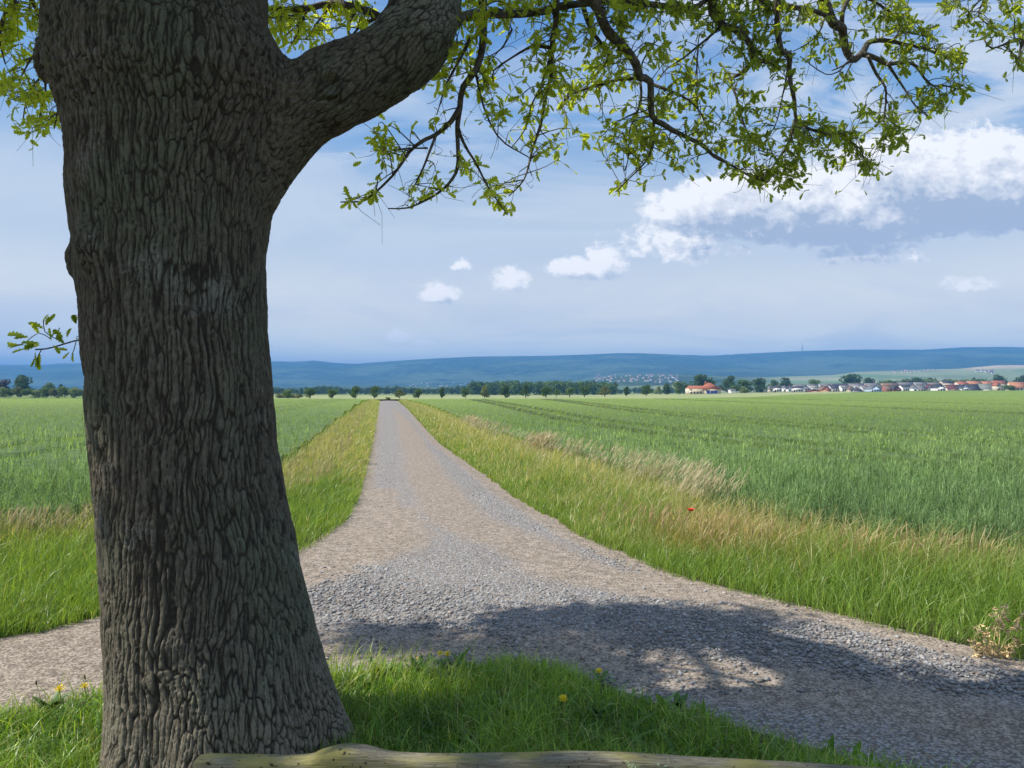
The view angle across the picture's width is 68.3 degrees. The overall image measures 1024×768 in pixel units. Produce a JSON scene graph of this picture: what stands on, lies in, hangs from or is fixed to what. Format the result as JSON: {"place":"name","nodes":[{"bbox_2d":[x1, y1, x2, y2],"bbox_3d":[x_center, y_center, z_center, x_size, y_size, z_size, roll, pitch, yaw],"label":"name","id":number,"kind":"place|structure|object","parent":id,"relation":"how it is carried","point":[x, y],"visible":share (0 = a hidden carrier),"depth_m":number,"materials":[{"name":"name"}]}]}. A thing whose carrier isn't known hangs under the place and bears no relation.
{"place":"outdoors","nodes":[
{"label":"outdoors","id":0,"kind":"place"},
{"bbox_2d":[0,407,366,544],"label":"dry grass","id":1,"kind":"structure","parent":0,"point":[325,467],"depth_m":11.24,"materials":[{"name":"beige plant"}]},
{"bbox_2d":[0,398,367,542],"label":"wheat field","id":2,"kind":"structure","parent":0,"point":[43,453],"depth_m":18.27,"materials":[{"name":"green plant"}]},
{"bbox_2d":[0,399,379,637],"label":"verge grass","id":3,"kind":"structure","parent":0,"point":[330,498],"depth_m":7.53,"materials":[{"name":"green plant"}]},
{"bbox_2d":[431,650,453,669],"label":"dandelion","id":4,"kind":"object","parent":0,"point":[444,659],"visible":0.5,"depth_m":4.60,"materials":[{"name":"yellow plant"}]},
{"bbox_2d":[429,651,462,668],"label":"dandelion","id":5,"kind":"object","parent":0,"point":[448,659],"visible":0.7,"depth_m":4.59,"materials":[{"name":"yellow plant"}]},
{"bbox_2d":[0,634,971,767],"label":"grass bank","id":6,"kind":"structure","parent":0,"point":[602,685],"depth_m":3.75,"materials":[{"name":"green plant"}]},
{"bbox_2d":[33,690,70,708],"bbox_3d":[-2.441,1.676,3.977,0.178,0.096,0.172,0,-1,0],"label":"broadleaf weed","id":7,"kind":"object","parent":6,"relation":"on","point":[56,696],"visible":0.59,"depth_m":3.99,"materials":[{"name":"green plant"}]},
{"bbox_2d":[40,684,82,716],"bbox_3d":[-2.328,1.653,3.914,0.238,0.180,0.190,0,-1,-22],"label":"dandelion","id":8,"kind":"object","parent":6,"relation":"on","point":[59,687],"visible":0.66,"depth_m":3.92,"materials":[{"name":"yellow plant"}]},
{"bbox_2d":[71,682,99,712],"bbox_3d":[-2.223,1.657,3.959,0.206,0.174,0.232,0,-1,0],"label":"dandelion","id":9,"kind":"object","parent":6,"relation":"on","point":[84,685],"visible":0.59,"depth_m":3.96,"materials":[{"name":"yellow plant"}]},
{"bbox_2d":[345,670,375,690],"bbox_3d":[-0.850,1.674,4.232,0.171,0.105,0.170,0,-1,0],"label":"broadleaf weed","id":10,"kind":"object","parent":6,"relation":"on","point":[368,676],"visible":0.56,"depth_m":4.23,"materials":[{"name":"green plant"}]},
{"bbox_2d":[366,657,395,677],"bbox_3d":[-0.781,1.679,4.442,0.201,0.100,0.174,0,-1,-24],"label":"broadleaf weed","id":11,"kind":"object","parent":6,"relation":"on","point":[385,664],"visible":0.42,"depth_m":4.48,"materials":[{"name":"green plant"}]},
{"bbox_2d":[406,653,433,675],"bbox_3d":[-0.539,1.660,4.405,0.149,0.137,0.208,0,-1,26],"label":"broadleaf weed","id":12,"kind":"object","parent":6,"relation":"on","point":[420,660],"visible":0.48,"depth_m":4.44,"materials":[{"name":"green plant"}]},
{"bbox_2d":[192,743,879,767],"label":"log","id":13,"kind":"object","parent":6,"relation":"on","point":[350,755],"visible":1,"depth_m":1.88,"materials":[{"name":"brown wood"}]},
{"bbox_2d":[548,694,585,724],"bbox_3d":[0.274,1.668,3.868,0.190,0.150,0.238,0,-1,-24],"label":"dandelion","id":14,"kind":"object","parent":6,"relation":"on","point":[562,698],"visible":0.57,"depth_m":3.87,"materials":[{"name":"yellow plant"}]},
{"bbox_2d":[585,700,619,719],"bbox_3d":[0.460,1.673,3.840,0.188,0.098,0.144,0,-1,0],"label":"broadleaf weed","id":15,"kind":"object","parent":6,"relation":"on","point":[607,708],"visible":0.6,"depth_m":3.83,"materials":[{"name":"green plant"}]},
{"bbox_2d":[627,760,645,767],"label":"flowering weed","id":16,"kind":"object","parent":6,"relation":"on","point":[632,766],"visible":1,"depth_m":1.73,"materials":[{"name":"green plant"}]},
{"bbox_2d":[0,401,1023,767],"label":"gravel track","id":17,"kind":"structure","parent":0,"point":[928,723],"depth_m":5.23,"materials":[{"name":"grey gravel"}]},
{"bbox_2d":[588,668,616,683],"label":"dandelion","id":18,"kind":"object","parent":17,"relation":"on","point":[596,672],"visible":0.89,"depth_m":4.39,"materials":[{"name":"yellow plant"}]},
{"bbox_2d":[662,691,690,707],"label":"broadleaf weed","id":19,"kind":"object","parent":17,"relation":"on","point":[680,699],"visible":0.56,"depth_m":4.02,"materials":[{"name":"green plant"}]},
{"bbox_2d":[0,347,1023,392],"bbox_3d":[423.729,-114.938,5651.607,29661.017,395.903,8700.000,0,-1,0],"label":"hills","id":20,"kind":"structure","parent":0,"point":[832,366],"depth_m":4484.04,"materials":[{"name":"blue"}]},
{"bbox_2d":[0,392,1023,661],"bbox_3d":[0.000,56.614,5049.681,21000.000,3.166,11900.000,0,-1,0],"label":"ground","id":21,"kind":"structure","parent":0,"point":[918,628],"depth_m":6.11,"materials":[{"name":"green plant"}]},
{"bbox_2d":[0,387,7,397],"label":"hedge bush","id":22,"kind":"object","parent":21,"relation":"on","point":[1,392],"visible":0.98,"depth_m":339.44,"materials":[{"name":"green plant"}]},
{"bbox_2d":[0,379,10,396],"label":"broad tree","id":23,"kind":"object","parent":21,"relation":"on","point":[4,382],"visible":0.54,"depth_m":419.61,"materials":[{"name":"green plant"}]},
{"bbox_2d":[3,388,15,397],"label":"hedge bush","id":24,"kind":"object","parent":21,"relation":"on","point":[7,390],"visible":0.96,"depth_m":339.04,"materials":[{"name":"green plant"}]},
{"bbox_2d":[11,387,24,396],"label":"hedge bush","id":25,"kind":"object","parent":21,"relation":"on","point":[16,392],"visible":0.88,"depth_m":338.79,"materials":[{"name":"green plant"}]},
{"bbox_2d":[12,375,32,396],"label":"broad tree","id":26,"kind":"object","parent":21,"relation":"on","point":[22,382],"visible":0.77,"depth_m":418.41,"materials":[{"name":"green plant"}]},
{"bbox_2d":[20,389,33,395],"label":"hedge bush","id":27,"kind":"object","parent":21,"relation":"on","point":[26,392],"visible":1,"depth_m":338.30,"materials":[{"name":"green plant"}]},
{"bbox_2d":[29,390,42,397],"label":"hedge bush","id":28,"kind":"object","parent":21,"relation":"on","point":[35,393],"visible":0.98,"depth_m":339.07,"materials":[{"name":"green plant"}]},
{"bbox_2d":[40,388,52,397],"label":"hedge bush","id":29,"kind":"object","parent":21,"relation":"on","point":[44,393],"visible":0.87,"depth_m":339.63,"materials":[{"name":"green plant"}]},
{"bbox_2d":[42,382,55,388],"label":"broad tree","id":30,"kind":"object","parent":21,"relation":"on","point":[48,385],"visible":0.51,"depth_m":458.65,"materials":[{"name":"green plant"}]},
{"bbox_2d":[47,388,61,397],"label":"hedge bush","id":31,"kind":"object","parent":21,"relation":"on","point":[54,393],"visible":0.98,"depth_m":339.17,"materials":[{"name":"green plant"}]},
{"bbox_2d":[56,386,69,396],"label":"hedge bush","id":32,"kind":"object","parent":21,"relation":"on","point":[62,390],"visible":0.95,"depth_m":339.13,"materials":[{"name":"green plant"}]},
{"bbox_2d":[68,387,78,397],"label":"hedge bush","id":33,"kind":"object","parent":21,"relation":"on","point":[72,391],"visible":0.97,"depth_m":338.98,"materials":[{"name":"green plant"}]},
{"bbox_2d":[281,390,291,397],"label":"roadside tree","id":34,"kind":"object","parent":21,"relation":"on","point":[287,393],"visible":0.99,"depth_m":261.18,"materials":[{"name":"green plant"}]},
{"bbox_2d":[303,388,316,397],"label":"roadside tree","id":35,"kind":"object","parent":21,"relation":"on","point":[309,392],"visible":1,"depth_m":257.44,"materials":[{"name":"green plant"}]},
{"bbox_2d":[327,389,337,397],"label":"roadside tree","id":36,"kind":"object","parent":21,"relation":"on","point":[332,392],"visible":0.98,"depth_m":261.76,"materials":[{"name":"green plant"}]},
{"bbox_2d":[349,386,360,398],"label":"roadside tree","id":37,"kind":"object","parent":21,"relation":"on","point":[356,390],"visible":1,"depth_m":249.15,"materials":[{"name":"green plant"}]},
{"bbox_2d":[273,385,476,394],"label":"woodland","id":38,"kind":"object","parent":21,"relation":"on","point":[323,389],"visible":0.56,"depth_m":871.21,"materials":[{"name":"green plant"}]},
{"bbox_2d":[370,386,379,398],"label":"roadside tree","id":39,"kind":"object","parent":21,"relation":"on","point":[374,390],"visible":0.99,"depth_m":261.36,"materials":[{"name":"green plant"}]},
{"bbox_2d":[394,389,405,397],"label":"roadside tree","id":40,"kind":"object","parent":21,"relation":"on","point":[397,393],"visible":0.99,"depth_m":271.42,"materials":[{"name":"green plant"}]},
{"bbox_2d":[412,388,422,397],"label":"roadside tree","id":41,"kind":"object","parent":21,"relation":"on","point":[417,392],"visible":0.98,"depth_m":271.43,"materials":[{"name":"green plant"}]},
{"bbox_2d":[439,387,444,397],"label":"roadside tree","id":42,"kind":"object","parent":21,"relation":"on","point":[442,389],"visible":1,"depth_m":279.50,"materials":[{"name":"green plant"}]},
{"bbox_2d":[460,388,468,397],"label":"roadside tree","id":43,"kind":"object","parent":21,"relation":"on","point":[465,392],"visible":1,"depth_m":284.43,"materials":[{"name":"green plant"}]},
{"bbox_2d":[480,385,489,397],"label":"roadside tree","id":44,"kind":"object","parent":21,"relation":"on","point":[484,392],"visible":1,"depth_m":289.27,"materials":[{"name":"green plant"}]},
{"bbox_2d":[500,385,510,397],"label":"roadside tree","id":45,"kind":"object","parent":21,"relation":"on","point":[504,390],"visible":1,"depth_m":294.33,"materials":[{"name":"green plant"}]},
{"bbox_2d":[0,0,1023,767],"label":"oak tree","id":46,"kind":"object","parent":21,"relation":"on","point":[196,134],"visible":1,"depth_m":3.27,"materials":[{"name":"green plant"}]},
{"bbox_2d":[519,385,530,397],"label":"roadside tree","id":47,"kind":"object","parent":21,"relation":"on","point":[525,389],"visible":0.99,"depth_m":299.32,"materials":[{"name":"green plant"}]},
{"bbox_2d":[466,380,618,394],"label":"woodland","id":48,"kind":"object","parent":21,"relation":"on","point":[515,387],"visible":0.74,"depth_m":650.38,"materials":[{"name":"green plant"}]},
{"bbox_2d":[540,386,551,396],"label":"roadside tree","id":49,"kind":"object","parent":21,"relation":"on","point":[546,390],"visible":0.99,"depth_m":304.20,"materials":[{"name":"green plant"}]},
{"bbox_2d":[565,387,574,396],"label":"roadside tree","id":50,"kind":"object","parent":21,"relation":"on","point":[569,390],"visible":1,"depth_m":313.84,"materials":[{"name":"green plant"}]},
{"bbox_2d":[578,384,589,396],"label":"roadside tree","id":51,"kind":"object","parent":21,"relation":"on","point":[584,389],"visible":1,"depth_m":319.23,"materials":[{"name":"green plant"}]},
{"bbox_2d":[599,386,611,396],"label":"roadside tree","id":52,"kind":"object","parent":21,"relation":"on","point":[604,390],"visible":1,"depth_m":329.11,"materials":[{"name":"green plant"}]},
{"bbox_2d":[623,386,629,395],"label":"roadside tree","id":53,"kind":"object","parent":21,"relation":"on","point":[626,389],"visible":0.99,"depth_m":344.26,"materials":[{"name":"green plant"}]},
{"bbox_2d":[640,385,652,395],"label":"roadside tree","id":54,"kind":"object","parent":21,"relation":"on","point":[647,391],"visible":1,"depth_m":349.49,"materials":[{"name":"green plant"}]},
{"bbox_2d":[614,387,683,393],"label":"woodland","id":55,"kind":"object","parent":21,"relation":"on","point":[636,390],"visible":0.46,"depth_m":1020.52,"materials":[{"name":"green plant"}]},
{"bbox_2d":[654,386,661,393],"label":"bush","id":56,"kind":"object","parent":21,"relation":"on","point":[658,390],"visible":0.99,"depth_m":468.97,"materials":[{"name":"green plant"}]},
{"bbox_2d":[662,383,671,393],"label":"broad tree","id":57,"kind":"object","parent":21,"relation":"on","point":[667,386],"visible":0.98,"depth_m":468.47,"materials":[{"name":"green plant"}]},
{"bbox_2d":[672,381,685,393],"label":"broad tree","id":58,"kind":"object","parent":21,"relation":"on","point":[678,386],"visible":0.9,"depth_m":459.33,"materials":[{"name":"green plant"}]},
{"bbox_2d":[689,374,716,385],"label":"broad tree","id":59,"kind":"object","parent":21,"relation":"on","point":[700,379],"visible":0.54,"depth_m":517.03,"materials":[{"name":"green plant"}]},
{"bbox_2d":[685,381,721,393],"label":"farmhouse","id":60,"kind":"object","parent":21,"relation":"on","point":[708,388],"visible":0.88,"depth_m":429.98,"materials":[{"name":"paint"}]},
{"bbox_2d":[719,375,737,391],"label":"broad tree","id":61,"kind":"object","parent":21,"relation":"on","point":[728,383],"visible":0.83,"depth_m":518.05,"materials":[{"name":"green plant"}]},
{"bbox_2d":[460,414,1016,578],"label":"dry grass","id":62,"kind":"structure","parent":21,"relation":"on","point":[544,439],"depth_m":9.61,"materials":[{"name":"beige plant"}]},
{"bbox_2d":[728,380,754,392],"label":"broad tree","id":63,"kind":"object","parent":21,"relation":"on","point":[742,383],"visible":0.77,"depth_m":477.85,"materials":[{"name":"green plant"}]},
{"bbox_2d":[739,386,749,392],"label":"bush","id":64,"kind":"object","parent":21,"relation":"on","point":[745,389],"visible":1,"depth_m":439.63,"materials":[{"name":"green plant"}]},
{"bbox_2d":[752,378,767,392],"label":"broad tree","id":65,"kind":"object","parent":21,"relation":"on","point":[760,383],"visible":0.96,"depth_m":537.82,"materials":[{"name":"green plant"}]},
{"bbox_2d":[766,380,778,388],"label":"broad tree","id":66,"kind":"object","parent":21,"relation":"on","point":[774,383],"visible":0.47,"depth_m":698.35,"materials":[{"name":"green plant"}]},
{"bbox_2d":[772,385,781,391],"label":"house","id":67,"kind":"structure","parent":21,"relation":"on","point":[777,388],"depth_m":565.03,"materials":[{"name":"brick"}]},
{"bbox_2d":[779,377,793,386],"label":"broad tree","id":68,"kind":"object","parent":21,"relation":"on","point":[785,382],"visible":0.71,"depth_m":697.62,"materials":[{"name":"green plant"}]},
{"bbox_2d":[790,385,803,391],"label":"house","id":69,"kind":"structure","parent":21,"relation":"on","point":[797,388],"depth_m":565.05,"materials":[{"name":"paint"}]},
{"bbox_2d":[807,384,818,389],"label":"house","id":70,"kind":"structure","parent":21,"relation":"on","point":[810,386],"depth_m":640.19,"materials":[{"name":"brick"}]},
{"bbox_2d":[808,379,820,384],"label":"broad tree","id":71,"kind":"object","parent":21,"relation":"on","point":[814,381],"visible":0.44,"depth_m":718.94,"materials":[{"name":"green plant"}]},
{"bbox_2d":[817,386,830,391],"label":"house","id":72,"kind":"structure","parent":21,"relation":"on","point":[823,388],"depth_m":550.17,"materials":[{"name":"brick"}]},
{"bbox_2d":[828,385,838,391],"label":"house","id":73,"kind":"structure","parent":21,"relation":"on","point":[834,388],"depth_m":570.55,"materials":[{"name":"paint"}]},
{"bbox_2d":[838,384,847,391],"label":"house","id":74,"kind":"structure","parent":21,"relation":"on","point":[842,388],"depth_m":566.32,"materials":[{"name":"paint"}]},
{"bbox_2d":[838,373,862,383],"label":"broad tree","id":75,"kind":"object","parent":21,"relation":"on","point":[851,378],"visible":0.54,"depth_m":715.18,"materials":[{"name":"green plant"}]},
{"bbox_2d":[847,383,863,387],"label":"house","id":76,"kind":"structure","parent":21,"relation":"on","point":[855,385],"depth_m":641.71,"materials":[{"name":"brick"}]},
{"bbox_2d":[863,377,874,382],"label":"broad tree","id":77,"kind":"object","parent":21,"relation":"on","point":[868,380],"visible":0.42,"depth_m":717.51,"materials":[{"name":"green plant"}]},
{"bbox_2d":[863,382,881,387],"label":"house","id":78,"kind":"structure","parent":21,"relation":"on","point":[877,384],"depth_m":641.37,"materials":[{"name":"brick"}]},
{"bbox_2d":[864,385,881,391],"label":"house","id":79,"kind":"structure","parent":21,"relation":"on","point":[873,388],"depth_m":550.16,"materials":[{"name":"paint"}]},
{"bbox_2d":[881,384,891,391],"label":"house","id":80,"kind":"structure","parent":21,"relation":"on","point":[886,388],"depth_m":553.85,"materials":[{"name":"brick"}]},
{"bbox_2d":[880,383,898,386],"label":"house","id":81,"kind":"structure","parent":21,"relation":"on","point":[893,384],"depth_m":641.44,"materials":[{"name":"paint"}]},
{"bbox_2d":[892,386,900,390],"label":"house","id":82,"kind":"structure","parent":21,"relation":"on","point":[895,388],"depth_m":550.05,"materials":[{"name":"brick"}]},
{"bbox_2d":[898,385,910,390],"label":"house","id":83,"kind":"structure","parent":21,"relation":"on","point":[904,387],"depth_m":560.41,"materials":[{"name":"paint"}]},
{"bbox_2d":[896,381,914,384],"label":"house","id":84,"kind":"structure","parent":21,"relation":"on","point":[906,383],"depth_m":651.82,"materials":[{"name":"brick"}]},
{"bbox_2d":[909,384,916,390],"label":"house","id":85,"kind":"structure","parent":21,"relation":"on","point":[913,387],"depth_m":551.08,"materials":[{"name":"paint"}]},
{"bbox_2d":[910,377,922,381],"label":"broad tree","id":86,"kind":"object","parent":21,"relation":"on","point":[915,379],"visible":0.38,"depth_m":738.76,"materials":[{"name":"green plant"}]},
{"bbox_2d":[913,382,926,385],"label":"house","id":87,"kind":"structure","parent":21,"relation":"on","point":[921,383],"depth_m":651.38,"materials":[{"name":"paint"}]},
{"bbox_2d":[916,384,926,390],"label":"house","id":88,"kind":"structure","parent":21,"relation":"on","point":[920,387],"depth_m":556.08,"materials":[{"name":"brick"}]},
{"bbox_2d":[930,383,945,390],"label":"house","id":89,"kind":"structure","parent":21,"relation":"on","point":[938,387],"depth_m":548.09,"materials":[{"name":"paint"}]},
{"bbox_2d":[877,377,1014,382],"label":"woodland","id":90,"kind":"object","parent":21,"relation":"on","point":[980,379],"visible":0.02,"depth_m":808.60,"materials":[{"name":"green plant"}]},
{"bbox_2d":[939,380,952,385],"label":"house","id":91,"kind":"structure","parent":21,"relation":"on","point":[947,382],"depth_m":650.81,"materials":[{"name":"brick"}]},
{"bbox_2d":[944,384,957,390],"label":"house","id":92,"kind":"structure","parent":21,"relation":"on","point":[949,387],"depth_m":557.94,"materials":[{"name":"brick"}]},
{"bbox_2d":[956,383,969,390],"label":"house","id":93,"kind":"structure","parent":21,"relation":"on","point":[963,387],"depth_m":550.03,"materials":[{"name":"brick"}]},
{"bbox_2d":[966,384,980,390],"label":"house","id":94,"kind":"structure","parent":21,"relation":"on","point":[974,387],"depth_m":557.62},
{"bbox_2d":[965,380,982,383],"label":"house","id":95,"kind":"structure","parent":21,"relation":"on","point":[974,382],"depth_m":631.95,"materials":[{"name":"brick"}]},
{"bbox_2d":[978,383,991,390],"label":"house","id":96,"kind":"structure","parent":21,"relation":"on","point":[986,387],"depth_m":561.16,"materials":[{"name":"brick"}]},
{"bbox_2d":[967,602,1023,658],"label":"withered dock","id":97,"kind":"object","parent":21,"relation":"on","point":[987,648],"visible":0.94,"depth_m":4.79,"materials":[{"name":"beige plant"}]},
{"bbox_2d":[991,382,1001,390],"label":"house","id":98,"kind":"structure","parent":21,"relation":"on","point":[996,386],"depth_m":550.23,"materials":[{"name":"white paint"}]},
{"bbox_2d":[992,381,1006,390],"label":"house","id":99,"kind":"structure","parent":21,"relation":"on","point":[1003,383],"depth_m":640.29,"materials":[{"name":"paint"}]},
{"bbox_2d":[993,374,1007,382],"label":"broad tree","id":100,"kind":"object","parent":21,"relation":"on","point":[999,378],"visible":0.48,"depth_m":739.50,"materials":[{"name":"green plant"}]},
{"bbox_2d":[1003,385,1015,389],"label":"bush","id":101,"kind":"object","parent":21,"relation":"on","point":[1009,387],"visible":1,"depth_m":558.10,"materials":[{"name":"green plant"}]},
{"bbox_2d":[1006,382,1023,389],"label":"house","id":102,"kind":"structure","parent":21,"relation":"on","point":[1019,385],"depth_m":561.86,"materials":[{"name":"paint"}]},
{"bbox_2d":[1014,375,1023,381],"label":"broad tree","id":103,"kind":"object","parent":21,"relation":"on","point":[1020,378],"visible":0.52,"depth_m":740.18,"materials":[{"name":"green plant"}]},
{"bbox_2d":[0,0,1023,364],"label":"sky","id":104,"kind":"structure","parent":0,"point":[932,254],"materials":[{"name":"blue"}]},
{"bbox_2d":[274,392,851,398],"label":"barley field","id":105,"kind":"structure","parent":0,"point":[661,396],"depth_m":328.76,"materials":[{"name":"green plant"}]},
{"bbox_2d":[404,390,1023,561],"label":"wheat field","id":106,"kind":"structure","parent":0,"point":[926,459],"depth_m":17.52,"materials":[{"name":"green plant"}]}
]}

